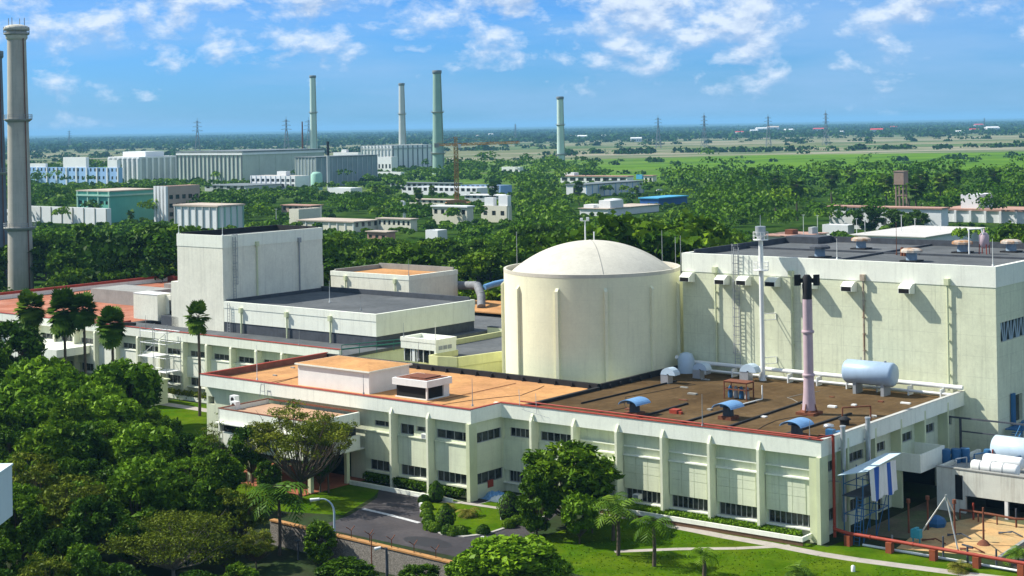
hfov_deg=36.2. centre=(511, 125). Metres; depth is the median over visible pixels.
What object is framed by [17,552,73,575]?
feathery tree
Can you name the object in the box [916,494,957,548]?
tripod
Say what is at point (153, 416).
broadleaf tree
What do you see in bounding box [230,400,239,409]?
air conditioner
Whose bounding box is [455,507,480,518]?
rosette plant
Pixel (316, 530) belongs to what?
broadleaf tree
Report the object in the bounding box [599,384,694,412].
cable
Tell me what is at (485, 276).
broadleaf tree
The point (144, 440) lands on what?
broadleaf tree
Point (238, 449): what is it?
broadleaf tree
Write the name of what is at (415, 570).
broadleaf tree
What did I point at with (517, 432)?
window
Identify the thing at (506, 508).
clipped shrub
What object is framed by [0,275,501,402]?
office wing
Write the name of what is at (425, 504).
clipped shrub
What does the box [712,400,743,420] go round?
roof ventilator
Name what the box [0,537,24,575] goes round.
broadleaf tree
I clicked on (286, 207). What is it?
workshop
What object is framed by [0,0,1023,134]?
sky
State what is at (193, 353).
window
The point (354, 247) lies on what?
rain tree
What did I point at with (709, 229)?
broadleaf tree
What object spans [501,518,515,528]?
clipped shrub
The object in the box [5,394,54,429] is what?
broadleaf tree
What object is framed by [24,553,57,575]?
broadleaf tree
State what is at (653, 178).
hut
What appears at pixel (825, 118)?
pylon
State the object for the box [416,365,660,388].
conduit
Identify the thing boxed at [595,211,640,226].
broadleaf tree
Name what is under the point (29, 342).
broadleaf tree
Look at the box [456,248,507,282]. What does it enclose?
broadleaf tree
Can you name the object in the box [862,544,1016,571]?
ground pipe
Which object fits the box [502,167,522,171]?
hut
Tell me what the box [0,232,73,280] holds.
rain tree
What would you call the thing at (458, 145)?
tower crane
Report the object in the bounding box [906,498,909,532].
yard post
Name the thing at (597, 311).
containment dome
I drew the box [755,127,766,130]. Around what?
house
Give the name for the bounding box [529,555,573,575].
broadleaf tree
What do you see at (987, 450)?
blue drum
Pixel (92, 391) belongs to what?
broadleaf tree
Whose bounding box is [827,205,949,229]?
long white building
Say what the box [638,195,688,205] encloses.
blue roofed shed
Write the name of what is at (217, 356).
window
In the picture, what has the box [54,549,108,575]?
broadleaf tree
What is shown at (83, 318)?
fan palm
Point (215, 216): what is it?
block
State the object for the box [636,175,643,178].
hut
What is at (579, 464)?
broadleaf tree
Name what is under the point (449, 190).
shed
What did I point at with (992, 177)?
fan palm
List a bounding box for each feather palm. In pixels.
[245,481,309,555]
[594,495,642,555]
[596,491,629,540]
[630,515,676,566]
[686,547,719,575]
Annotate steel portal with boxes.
[949,416,1023,447]
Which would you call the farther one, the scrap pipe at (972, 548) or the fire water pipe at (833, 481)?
the fire water pipe at (833, 481)
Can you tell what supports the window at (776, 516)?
in the laboratory hall
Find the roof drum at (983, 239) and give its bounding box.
[968,228,989,254]
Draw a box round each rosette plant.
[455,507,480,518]
[783,560,815,575]
[946,559,973,574]
[1002,545,1023,566]
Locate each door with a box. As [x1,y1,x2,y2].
[169,300,171,314]
[955,475,962,499]
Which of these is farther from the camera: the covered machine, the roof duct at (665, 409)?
the roof duct at (665, 409)
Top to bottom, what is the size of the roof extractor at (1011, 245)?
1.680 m
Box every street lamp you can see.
[310,498,335,531]
[374,546,387,575]
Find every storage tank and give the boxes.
[970,459,1019,474]
[982,453,1023,469]
[990,435,1023,458]
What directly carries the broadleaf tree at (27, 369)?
on the site ground at (286, 563)
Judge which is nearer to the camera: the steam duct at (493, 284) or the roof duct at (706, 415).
the roof duct at (706, 415)
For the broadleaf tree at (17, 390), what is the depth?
205.75 m
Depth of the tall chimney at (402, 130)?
1617.12 m
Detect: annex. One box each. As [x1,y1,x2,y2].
[133,281,178,326]
[250,171,309,189]
[333,149,360,154]
[377,157,397,171]
[419,331,501,372]
[936,449,1023,519]
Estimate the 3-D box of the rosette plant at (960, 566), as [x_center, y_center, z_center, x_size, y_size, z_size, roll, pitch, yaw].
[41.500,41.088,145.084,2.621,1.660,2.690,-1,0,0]
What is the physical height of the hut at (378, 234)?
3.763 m
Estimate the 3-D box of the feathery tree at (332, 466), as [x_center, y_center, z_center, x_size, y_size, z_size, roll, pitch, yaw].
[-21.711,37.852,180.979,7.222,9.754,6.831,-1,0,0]
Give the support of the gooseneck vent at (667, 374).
on the laboratory hall
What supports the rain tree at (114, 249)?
on the site ground at (286, 563)
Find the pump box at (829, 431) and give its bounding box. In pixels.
[825,428,839,435]
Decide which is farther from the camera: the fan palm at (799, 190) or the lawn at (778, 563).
the fan palm at (799, 190)
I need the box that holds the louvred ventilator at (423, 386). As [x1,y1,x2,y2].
[392,372,451,400]
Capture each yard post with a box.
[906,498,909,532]
[925,495,929,529]
[942,536,943,556]
[952,499,955,540]
[962,544,972,562]
[977,507,989,545]
[995,549,997,565]
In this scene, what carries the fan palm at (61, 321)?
on the site ground at (286, 563)
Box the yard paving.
[859,496,1023,548]
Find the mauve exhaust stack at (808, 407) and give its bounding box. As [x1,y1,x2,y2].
[794,274,822,416]
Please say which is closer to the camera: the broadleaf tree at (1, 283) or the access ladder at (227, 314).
the access ladder at (227, 314)
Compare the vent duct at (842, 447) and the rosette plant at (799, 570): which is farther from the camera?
the vent duct at (842, 447)
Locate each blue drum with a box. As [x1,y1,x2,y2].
[942,448,950,462]
[951,448,960,462]
[960,447,969,462]
[984,448,991,453]
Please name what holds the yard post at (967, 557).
on the lawn at (860, 551)
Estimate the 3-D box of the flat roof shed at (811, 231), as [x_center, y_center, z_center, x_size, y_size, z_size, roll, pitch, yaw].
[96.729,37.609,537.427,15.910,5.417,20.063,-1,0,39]
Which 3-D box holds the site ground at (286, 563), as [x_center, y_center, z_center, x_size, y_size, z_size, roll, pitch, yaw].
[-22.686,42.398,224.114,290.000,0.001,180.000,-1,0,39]
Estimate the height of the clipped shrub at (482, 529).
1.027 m
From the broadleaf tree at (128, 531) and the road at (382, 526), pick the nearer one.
the broadleaf tree at (128, 531)
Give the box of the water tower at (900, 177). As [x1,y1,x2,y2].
[893,171,907,205]
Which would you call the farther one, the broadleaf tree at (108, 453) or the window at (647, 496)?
the broadleaf tree at (108, 453)
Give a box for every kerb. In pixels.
[420,491,544,536]
[998,539,1023,557]
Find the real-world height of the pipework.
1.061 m
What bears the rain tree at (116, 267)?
on the site ground at (286, 563)
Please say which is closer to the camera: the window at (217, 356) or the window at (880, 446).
the window at (880, 446)
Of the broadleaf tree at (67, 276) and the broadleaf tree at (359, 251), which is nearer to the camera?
the broadleaf tree at (67, 276)
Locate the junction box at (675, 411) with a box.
[669,408,682,414]
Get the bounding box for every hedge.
[88,375,206,399]
[362,471,465,496]
[625,502,802,536]
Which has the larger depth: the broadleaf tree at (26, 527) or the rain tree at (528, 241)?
the rain tree at (528, 241)
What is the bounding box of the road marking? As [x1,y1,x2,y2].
[363,508,419,522]
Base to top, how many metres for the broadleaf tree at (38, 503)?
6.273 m
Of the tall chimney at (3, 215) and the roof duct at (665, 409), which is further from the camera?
the tall chimney at (3, 215)
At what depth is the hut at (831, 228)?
565.23 m
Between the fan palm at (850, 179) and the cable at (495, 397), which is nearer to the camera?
the cable at (495, 397)
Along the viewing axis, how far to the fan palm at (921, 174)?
707.44 m
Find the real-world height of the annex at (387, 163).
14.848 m
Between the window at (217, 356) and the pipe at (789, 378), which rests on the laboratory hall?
the pipe at (789, 378)
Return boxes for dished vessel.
[678,352,694,373]
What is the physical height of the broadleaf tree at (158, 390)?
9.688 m
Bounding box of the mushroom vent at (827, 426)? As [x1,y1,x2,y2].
[823,423,833,428]
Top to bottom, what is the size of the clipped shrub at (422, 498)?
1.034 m
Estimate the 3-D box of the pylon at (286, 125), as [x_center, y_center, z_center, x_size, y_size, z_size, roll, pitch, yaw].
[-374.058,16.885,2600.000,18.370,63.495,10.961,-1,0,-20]
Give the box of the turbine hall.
[679,234,1023,452]
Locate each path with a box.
[161,403,206,411]
[442,501,496,508]
[600,513,998,575]
[614,545,790,552]
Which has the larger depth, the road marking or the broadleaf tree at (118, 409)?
the broadleaf tree at (118, 409)
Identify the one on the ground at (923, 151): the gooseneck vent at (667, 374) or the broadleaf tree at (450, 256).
the broadleaf tree at (450, 256)
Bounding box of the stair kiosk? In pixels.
[400,333,456,362]
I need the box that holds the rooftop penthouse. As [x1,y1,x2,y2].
[294,355,411,393]
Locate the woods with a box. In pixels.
[5,147,1023,247]
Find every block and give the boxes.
[30,157,122,184]
[107,151,175,182]
[153,184,199,221]
[161,286,474,346]
[173,203,244,229]
[176,225,322,331]
[330,263,457,295]
[948,193,1023,223]
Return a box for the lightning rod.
[992,239,993,266]
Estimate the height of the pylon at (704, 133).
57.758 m
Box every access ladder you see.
[227,303,229,330]
[232,234,237,298]
[731,243,740,363]
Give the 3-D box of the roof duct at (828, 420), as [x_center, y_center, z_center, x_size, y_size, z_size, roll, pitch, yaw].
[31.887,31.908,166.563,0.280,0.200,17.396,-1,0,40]
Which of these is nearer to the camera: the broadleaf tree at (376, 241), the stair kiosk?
the stair kiosk
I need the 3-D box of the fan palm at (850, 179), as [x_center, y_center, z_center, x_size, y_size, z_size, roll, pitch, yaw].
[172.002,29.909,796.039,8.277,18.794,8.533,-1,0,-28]
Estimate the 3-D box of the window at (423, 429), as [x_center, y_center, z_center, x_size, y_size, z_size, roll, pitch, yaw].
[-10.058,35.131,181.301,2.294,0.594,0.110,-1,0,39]
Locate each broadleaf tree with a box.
[0,247,7,270]
[0,269,3,289]
[0,287,14,291]
[0,319,47,364]
[0,349,18,381]
[0,377,53,425]
[0,411,33,449]
[0,429,25,458]
[0,458,31,483]
[0,494,52,562]
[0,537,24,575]
[0,568,15,575]
[1,273,6,283]
[1,451,18,461]
[3,355,78,380]
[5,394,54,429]
[13,419,90,466]
[17,490,62,531]
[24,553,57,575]
[30,475,63,495]
[33,367,89,399]
[35,527,81,562]
[40,264,91,287]
[43,423,109,464]
[45,249,88,279]
[46,222,115,269]
[46,394,91,423]
[49,457,92,482]
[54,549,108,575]
[58,417,75,425]
[61,494,127,554]
[63,380,128,407]
[64,480,102,498]
[65,542,103,570]
[71,457,111,481]
[84,395,144,436]
[87,357,163,409]
[92,482,134,546]
[101,453,140,483]
[102,445,116,465]
[102,564,145,575]
[106,420,140,438]
[106,456,175,497]
[107,460,182,562]
[108,422,180,459]
[108,518,156,567]
[109,562,125,574]
[126,381,163,409]
[138,407,169,427]
[139,470,205,529]
[147,450,187,471]
[157,417,182,434]
[161,260,177,275]
[172,431,203,457]
[178,475,240,552]
[178,569,217,575]
[192,448,246,490]
[221,561,259,575]
[227,425,270,482]
[252,460,282,488]
[301,442,336,492]
[303,519,337,564]
[313,556,378,575]
[322,233,350,252]
[322,244,364,286]
[324,246,357,263]
[335,231,360,245]
[351,243,382,260]
[354,237,394,251]
[355,243,390,260]
[376,241,462,291]
[385,237,408,245]
[385,239,395,246]
[392,240,412,248]
[398,563,440,575]
[413,238,430,246]
[419,236,443,249]
[427,237,475,258]
[436,250,474,280]
[443,553,492,575]
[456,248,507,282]
[456,533,559,575]
[458,277,475,295]
[468,241,493,248]
[469,237,493,251]
[474,270,493,285]
[486,242,509,264]
[501,231,545,262]
[509,232,574,264]
[514,470,558,535]
[520,438,625,516]
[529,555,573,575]
[560,492,599,543]
[565,212,681,261]
[582,479,609,532]
[595,209,642,227]
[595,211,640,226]
[640,214,664,224]
[666,208,742,246]
[729,228,745,242]
[852,205,884,231]
[883,208,908,227]
[902,209,930,225]
[991,220,1023,241]
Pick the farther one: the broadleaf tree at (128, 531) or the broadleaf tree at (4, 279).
the broadleaf tree at (4, 279)
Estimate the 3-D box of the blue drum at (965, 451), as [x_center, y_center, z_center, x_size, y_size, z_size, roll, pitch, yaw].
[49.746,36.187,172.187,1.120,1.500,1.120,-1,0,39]
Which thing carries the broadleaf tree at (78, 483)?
on the site ground at (286, 563)
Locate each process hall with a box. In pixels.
[176,148,324,184]
[294,155,377,186]
[361,144,432,167]
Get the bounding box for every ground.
[2,398,1016,575]
[3,118,1023,289]
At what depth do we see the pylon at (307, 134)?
2598.86 m
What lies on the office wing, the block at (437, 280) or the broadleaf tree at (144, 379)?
the block at (437, 280)
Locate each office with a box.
[430,205,474,223]
[481,195,511,221]
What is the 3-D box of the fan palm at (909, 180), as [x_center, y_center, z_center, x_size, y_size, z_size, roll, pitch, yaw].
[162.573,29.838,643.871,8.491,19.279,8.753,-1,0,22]
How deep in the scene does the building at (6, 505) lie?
97.34 m
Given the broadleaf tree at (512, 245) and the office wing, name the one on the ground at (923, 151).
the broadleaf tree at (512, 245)
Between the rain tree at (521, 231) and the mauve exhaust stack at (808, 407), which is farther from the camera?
the rain tree at (521, 231)
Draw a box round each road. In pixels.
[329,490,560,556]
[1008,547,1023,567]
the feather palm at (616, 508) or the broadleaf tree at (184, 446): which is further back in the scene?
the broadleaf tree at (184, 446)
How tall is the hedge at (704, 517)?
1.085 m
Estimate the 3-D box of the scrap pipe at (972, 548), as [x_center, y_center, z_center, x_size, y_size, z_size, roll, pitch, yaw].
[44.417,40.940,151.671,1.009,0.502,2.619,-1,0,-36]
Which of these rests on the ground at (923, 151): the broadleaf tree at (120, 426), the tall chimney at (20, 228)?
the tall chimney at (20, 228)
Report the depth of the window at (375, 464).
185.92 m
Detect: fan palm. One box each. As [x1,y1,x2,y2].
[13,288,46,328]
[45,286,79,363]
[68,291,97,373]
[94,305,127,361]
[126,209,135,219]
[183,300,210,415]
[384,187,390,194]
[414,189,422,203]
[428,185,435,194]
[487,181,498,196]
[546,191,553,196]
[574,180,583,205]
[634,185,639,201]
[744,167,758,184]
[767,172,782,210]
[788,176,805,220]
[822,170,839,203]
[843,166,858,199]
[878,174,893,205]
[900,177,915,205]
[906,178,925,205]
[913,169,929,205]
[933,173,948,195]
[947,167,961,188]
[986,166,1002,202]
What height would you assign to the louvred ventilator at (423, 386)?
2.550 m
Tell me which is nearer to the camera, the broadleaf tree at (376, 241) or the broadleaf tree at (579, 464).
the broadleaf tree at (579, 464)
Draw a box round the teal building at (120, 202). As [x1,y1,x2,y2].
[76,188,153,222]
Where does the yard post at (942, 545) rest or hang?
on the lawn at (860, 551)
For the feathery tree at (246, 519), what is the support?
on the site ground at (286, 563)
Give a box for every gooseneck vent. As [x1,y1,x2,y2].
[660,367,679,383]
[693,362,711,378]
[739,363,760,380]
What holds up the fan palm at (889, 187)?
on the ground at (923, 151)
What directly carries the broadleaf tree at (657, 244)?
on the site ground at (286, 563)
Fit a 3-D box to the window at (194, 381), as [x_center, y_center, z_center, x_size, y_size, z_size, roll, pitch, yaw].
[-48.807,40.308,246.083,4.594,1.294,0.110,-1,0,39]
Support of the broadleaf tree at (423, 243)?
on the ground at (923, 151)
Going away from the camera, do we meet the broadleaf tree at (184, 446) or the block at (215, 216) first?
the broadleaf tree at (184, 446)
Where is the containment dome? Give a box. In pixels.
[501,240,683,383]
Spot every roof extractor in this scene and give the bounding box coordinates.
[808,244,831,257]
[850,237,871,249]
[899,248,923,262]
[951,240,973,253]
[1000,239,1022,252]
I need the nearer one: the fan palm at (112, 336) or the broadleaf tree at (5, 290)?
the fan palm at (112, 336)
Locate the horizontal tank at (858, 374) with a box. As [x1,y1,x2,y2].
[841,359,898,396]
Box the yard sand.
[897,517,1023,556]
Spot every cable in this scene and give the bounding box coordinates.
[442,386,542,404]
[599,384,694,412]
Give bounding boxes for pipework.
[954,457,966,466]
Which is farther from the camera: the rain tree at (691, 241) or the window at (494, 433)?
the rain tree at (691, 241)
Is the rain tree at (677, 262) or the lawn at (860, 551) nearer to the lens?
the lawn at (860, 551)
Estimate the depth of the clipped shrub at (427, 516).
165.76 m
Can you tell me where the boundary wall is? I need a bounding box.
[270,518,504,575]
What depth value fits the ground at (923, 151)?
1950.49 m
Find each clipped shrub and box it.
[417,494,430,502]
[419,508,433,517]
[420,501,433,509]
[421,514,435,523]
[422,519,433,530]
[427,521,441,532]
[428,480,444,501]
[436,503,455,525]
[440,524,450,534]
[446,525,458,536]
[457,525,467,534]
[475,524,490,534]
[496,491,518,519]
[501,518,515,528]
[511,515,522,524]
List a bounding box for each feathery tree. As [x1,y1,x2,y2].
[5,451,67,497]
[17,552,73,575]
[36,473,116,530]
[96,508,248,575]
[195,412,236,454]
[208,482,268,552]
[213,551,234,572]
[236,527,276,568]
[244,399,360,502]
[302,412,352,492]
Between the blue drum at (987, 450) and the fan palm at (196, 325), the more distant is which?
the fan palm at (196, 325)
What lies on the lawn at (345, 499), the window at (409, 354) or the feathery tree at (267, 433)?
the feathery tree at (267, 433)
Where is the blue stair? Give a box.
[1005,393,1023,436]
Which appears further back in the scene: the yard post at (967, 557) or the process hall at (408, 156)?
the process hall at (408, 156)
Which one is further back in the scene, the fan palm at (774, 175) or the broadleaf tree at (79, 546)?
the fan palm at (774, 175)
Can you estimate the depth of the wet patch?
158.69 m
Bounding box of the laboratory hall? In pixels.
[200,352,963,545]
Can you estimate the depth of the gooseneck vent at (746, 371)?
196.06 m
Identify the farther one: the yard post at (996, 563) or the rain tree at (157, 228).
the rain tree at (157, 228)
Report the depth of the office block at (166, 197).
729.57 m
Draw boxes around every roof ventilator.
[618,396,650,416]
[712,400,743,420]
[779,417,813,435]
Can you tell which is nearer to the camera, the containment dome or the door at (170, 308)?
the containment dome
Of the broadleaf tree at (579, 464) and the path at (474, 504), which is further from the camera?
the path at (474, 504)
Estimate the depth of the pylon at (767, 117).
2599.83 m
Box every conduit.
[108,322,135,325]
[273,377,515,402]
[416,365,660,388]
[743,385,762,403]
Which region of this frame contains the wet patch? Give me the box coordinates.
[404,536,451,547]
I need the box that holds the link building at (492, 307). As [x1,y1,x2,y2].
[475,300,501,332]
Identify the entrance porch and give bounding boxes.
[215,398,364,495]
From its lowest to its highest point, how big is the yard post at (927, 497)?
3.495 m
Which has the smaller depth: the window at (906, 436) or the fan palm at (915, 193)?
the window at (906, 436)
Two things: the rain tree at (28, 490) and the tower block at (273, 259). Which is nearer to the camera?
the rain tree at (28, 490)
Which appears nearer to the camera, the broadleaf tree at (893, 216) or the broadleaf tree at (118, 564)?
the broadleaf tree at (118, 564)
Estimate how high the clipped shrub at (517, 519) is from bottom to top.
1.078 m
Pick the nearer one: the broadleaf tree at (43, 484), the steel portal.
the broadleaf tree at (43, 484)
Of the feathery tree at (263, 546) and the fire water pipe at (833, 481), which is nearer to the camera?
the feathery tree at (263, 546)
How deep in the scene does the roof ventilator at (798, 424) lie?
160.54 m
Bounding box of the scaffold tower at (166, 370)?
[138,323,180,392]
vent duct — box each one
[830,425,847,521]
[863,417,870,481]
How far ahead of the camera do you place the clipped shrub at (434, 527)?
162.39 m
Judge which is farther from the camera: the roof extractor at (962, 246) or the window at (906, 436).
the roof extractor at (962, 246)
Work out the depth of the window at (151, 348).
253.87 m
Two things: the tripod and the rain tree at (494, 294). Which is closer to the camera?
the tripod
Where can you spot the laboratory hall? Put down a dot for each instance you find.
(477, 450)
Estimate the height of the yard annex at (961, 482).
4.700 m
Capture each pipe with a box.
[520,400,835,536]
[675,355,963,389]
[705,368,950,396]
[838,405,871,425]
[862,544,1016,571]
[922,538,945,543]
[947,533,970,538]
[959,509,1023,527]
[960,547,984,552]
[998,531,1022,536]
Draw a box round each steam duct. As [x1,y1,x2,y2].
[457,281,485,307]
[483,279,503,289]
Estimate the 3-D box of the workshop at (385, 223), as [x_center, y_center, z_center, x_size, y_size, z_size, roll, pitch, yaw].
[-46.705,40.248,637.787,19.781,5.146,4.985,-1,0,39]
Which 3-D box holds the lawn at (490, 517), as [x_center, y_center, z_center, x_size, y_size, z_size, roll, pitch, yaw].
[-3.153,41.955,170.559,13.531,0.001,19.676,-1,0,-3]
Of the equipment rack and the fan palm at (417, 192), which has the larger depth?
the fan palm at (417, 192)
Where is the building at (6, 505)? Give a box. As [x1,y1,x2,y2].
[0,463,12,524]
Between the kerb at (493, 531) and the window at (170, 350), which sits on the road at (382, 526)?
the kerb at (493, 531)
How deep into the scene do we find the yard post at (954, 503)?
155.59 m
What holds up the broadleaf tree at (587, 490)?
on the lawn at (778, 563)
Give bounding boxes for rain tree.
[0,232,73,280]
[7,247,49,280]
[12,479,41,501]
[39,244,93,272]
[75,230,177,281]
[75,419,117,439]
[94,259,167,281]
[119,223,207,267]
[169,456,217,484]
[178,433,228,457]
[323,257,378,284]
[348,243,369,251]
[466,281,500,300]
[498,223,572,245]
[503,229,591,263]
[536,221,715,258]
[669,258,681,273]
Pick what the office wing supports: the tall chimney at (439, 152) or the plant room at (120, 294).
the plant room at (120, 294)
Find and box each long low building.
[561,172,633,182]
[565,180,644,195]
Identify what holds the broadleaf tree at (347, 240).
on the ground at (923, 151)
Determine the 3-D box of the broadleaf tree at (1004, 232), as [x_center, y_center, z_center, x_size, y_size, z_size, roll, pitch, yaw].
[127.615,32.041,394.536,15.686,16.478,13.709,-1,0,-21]
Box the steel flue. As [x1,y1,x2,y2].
[326,141,329,190]
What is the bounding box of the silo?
[311,172,322,189]
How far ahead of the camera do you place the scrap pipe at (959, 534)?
156.85 m
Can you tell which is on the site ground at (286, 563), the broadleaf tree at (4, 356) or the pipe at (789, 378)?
the broadleaf tree at (4, 356)
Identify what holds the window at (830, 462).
in the laboratory hall
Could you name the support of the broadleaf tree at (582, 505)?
on the lawn at (778, 563)
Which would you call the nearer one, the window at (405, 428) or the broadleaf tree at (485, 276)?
the window at (405, 428)
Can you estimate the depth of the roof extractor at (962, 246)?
203.52 m
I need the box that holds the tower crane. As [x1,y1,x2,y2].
[434,137,518,199]
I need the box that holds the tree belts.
[5,121,1023,184]
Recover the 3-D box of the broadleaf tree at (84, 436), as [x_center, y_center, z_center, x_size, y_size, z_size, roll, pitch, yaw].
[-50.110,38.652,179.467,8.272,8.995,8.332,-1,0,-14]
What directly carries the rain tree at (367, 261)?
on the site ground at (286, 563)
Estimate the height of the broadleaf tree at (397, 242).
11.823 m
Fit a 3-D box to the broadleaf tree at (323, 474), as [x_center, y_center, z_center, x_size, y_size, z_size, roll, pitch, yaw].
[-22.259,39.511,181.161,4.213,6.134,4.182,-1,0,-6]
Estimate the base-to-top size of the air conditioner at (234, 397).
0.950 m
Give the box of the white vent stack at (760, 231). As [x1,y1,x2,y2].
[753,217,776,380]
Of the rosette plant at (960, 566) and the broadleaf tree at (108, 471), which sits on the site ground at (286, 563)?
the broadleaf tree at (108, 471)
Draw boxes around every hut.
[151,377,169,405]
[365,230,397,238]
[425,229,446,238]
[445,200,467,203]
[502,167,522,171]
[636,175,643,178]
[642,175,657,181]
[822,224,853,234]
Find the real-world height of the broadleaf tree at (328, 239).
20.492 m
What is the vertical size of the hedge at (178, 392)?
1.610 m
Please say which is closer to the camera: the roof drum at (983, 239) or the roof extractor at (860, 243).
the roof drum at (983, 239)
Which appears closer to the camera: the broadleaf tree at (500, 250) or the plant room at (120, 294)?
the plant room at (120, 294)
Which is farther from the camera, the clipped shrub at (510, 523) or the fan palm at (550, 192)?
the fan palm at (550, 192)
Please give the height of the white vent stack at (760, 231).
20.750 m
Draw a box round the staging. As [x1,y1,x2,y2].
[842,460,889,545]
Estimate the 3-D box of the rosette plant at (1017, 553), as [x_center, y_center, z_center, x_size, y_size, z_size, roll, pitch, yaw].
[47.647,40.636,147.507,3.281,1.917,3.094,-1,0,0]
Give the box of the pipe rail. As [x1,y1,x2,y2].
[341,339,400,354]
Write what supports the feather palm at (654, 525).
on the lawn at (778, 563)
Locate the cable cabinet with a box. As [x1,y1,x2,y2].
[910,527,921,542]
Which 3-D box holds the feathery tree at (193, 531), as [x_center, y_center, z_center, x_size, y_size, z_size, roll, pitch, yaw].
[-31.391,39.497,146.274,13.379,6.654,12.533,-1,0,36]
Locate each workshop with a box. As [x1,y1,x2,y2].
[281,204,322,211]
[289,207,321,223]
[296,217,377,231]
[375,217,418,230]
[578,199,660,215]
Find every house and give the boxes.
[631,137,641,141]
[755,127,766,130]
[870,128,882,133]
[984,126,999,129]
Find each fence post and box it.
[295,540,300,559]
[368,533,373,563]
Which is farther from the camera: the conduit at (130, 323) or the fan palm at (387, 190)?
the fan palm at (387, 190)
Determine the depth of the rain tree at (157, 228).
364.37 m
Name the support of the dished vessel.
on the laboratory hall
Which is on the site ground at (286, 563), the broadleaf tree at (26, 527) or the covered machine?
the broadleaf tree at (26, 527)
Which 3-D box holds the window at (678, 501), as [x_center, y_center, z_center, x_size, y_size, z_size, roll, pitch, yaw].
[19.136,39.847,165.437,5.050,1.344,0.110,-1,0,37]
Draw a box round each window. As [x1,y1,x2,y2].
[42,333,52,338]
[62,336,72,340]
[82,338,92,343]
[82,363,93,370]
[124,343,135,348]
[145,345,157,351]
[168,348,179,354]
[168,374,181,383]
[191,351,204,357]
[191,377,203,386]
[214,353,228,360]
[239,356,253,363]
[371,459,389,471]
[375,420,388,426]
[401,423,413,434]
[402,464,426,477]
[404,348,433,362]
[417,426,425,431]
[437,429,465,441]
[438,470,466,484]
[477,427,499,442]
[477,467,501,484]
[510,470,523,482]
[511,427,528,437]
[541,431,570,441]
[627,488,660,503]
[673,495,707,511]
[720,502,756,518]
[769,509,809,527]
[828,460,831,471]
[829,508,832,520]
[849,449,861,462]
[850,498,862,511]
[877,441,883,451]
[902,431,910,441]
[926,423,932,432]
[1000,316,1023,419]
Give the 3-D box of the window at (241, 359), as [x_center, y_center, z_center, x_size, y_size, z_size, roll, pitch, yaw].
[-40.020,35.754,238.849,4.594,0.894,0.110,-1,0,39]
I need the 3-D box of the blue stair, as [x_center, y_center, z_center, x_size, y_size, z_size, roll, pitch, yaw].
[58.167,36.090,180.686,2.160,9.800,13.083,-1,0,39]
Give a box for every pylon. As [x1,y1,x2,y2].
[193,121,201,150]
[281,119,291,148]
[304,117,309,148]
[653,118,661,147]
[700,116,708,146]
[764,116,771,145]
[822,110,829,144]
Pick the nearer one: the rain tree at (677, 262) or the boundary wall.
the boundary wall
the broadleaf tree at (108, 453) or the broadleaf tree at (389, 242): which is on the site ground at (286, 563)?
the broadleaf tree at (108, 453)
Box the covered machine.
[929,515,946,527]
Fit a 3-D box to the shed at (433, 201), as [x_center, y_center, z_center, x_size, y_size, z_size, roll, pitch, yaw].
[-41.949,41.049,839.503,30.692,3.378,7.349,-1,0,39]
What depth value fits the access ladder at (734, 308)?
200.51 m
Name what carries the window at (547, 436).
in the laboratory hall
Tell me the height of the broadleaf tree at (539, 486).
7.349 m
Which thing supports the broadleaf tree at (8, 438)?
on the site ground at (286, 563)
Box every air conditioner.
[230,395,238,400]
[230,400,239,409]
[633,493,641,499]
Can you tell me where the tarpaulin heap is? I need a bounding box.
[480,490,503,502]
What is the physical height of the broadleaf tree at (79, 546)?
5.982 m
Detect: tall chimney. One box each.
[0,51,7,284]
[3,18,35,290]
[309,75,317,148]
[398,83,405,144]
[430,70,444,173]
[556,96,565,166]
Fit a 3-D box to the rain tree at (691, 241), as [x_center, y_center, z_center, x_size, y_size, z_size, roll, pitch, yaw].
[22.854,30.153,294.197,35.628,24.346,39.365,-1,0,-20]
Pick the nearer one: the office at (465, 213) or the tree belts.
the office at (465, 213)
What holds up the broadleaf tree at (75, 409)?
on the lawn at (345, 499)
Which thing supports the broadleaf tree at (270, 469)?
on the lawn at (345, 499)
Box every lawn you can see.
[147,400,206,444]
[228,457,384,514]
[425,493,544,534]
[543,516,943,575]
[826,542,1016,575]
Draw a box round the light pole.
[580,217,588,239]
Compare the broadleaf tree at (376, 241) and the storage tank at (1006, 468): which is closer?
the storage tank at (1006, 468)
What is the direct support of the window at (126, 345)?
in the office wing
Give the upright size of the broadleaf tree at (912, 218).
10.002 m
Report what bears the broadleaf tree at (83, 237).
on the ground at (923, 151)
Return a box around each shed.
[7,206,110,224]
[205,183,281,191]
[328,187,361,193]
[378,172,403,174]
[390,182,461,188]
[402,186,498,195]
[410,198,459,204]
[461,184,511,193]
[464,194,505,201]
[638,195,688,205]
[765,227,828,238]
[851,225,984,240]
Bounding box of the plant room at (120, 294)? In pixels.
[91,283,170,305]
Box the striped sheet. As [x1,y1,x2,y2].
[837,453,900,501]
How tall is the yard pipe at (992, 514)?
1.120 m
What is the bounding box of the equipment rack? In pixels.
[723,379,753,400]
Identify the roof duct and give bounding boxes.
[581,380,676,403]
[637,402,688,417]
[680,400,754,422]
[722,400,802,427]
[782,412,851,434]
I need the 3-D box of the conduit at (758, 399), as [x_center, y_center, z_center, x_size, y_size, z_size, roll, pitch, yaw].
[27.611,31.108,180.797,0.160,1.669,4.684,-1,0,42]

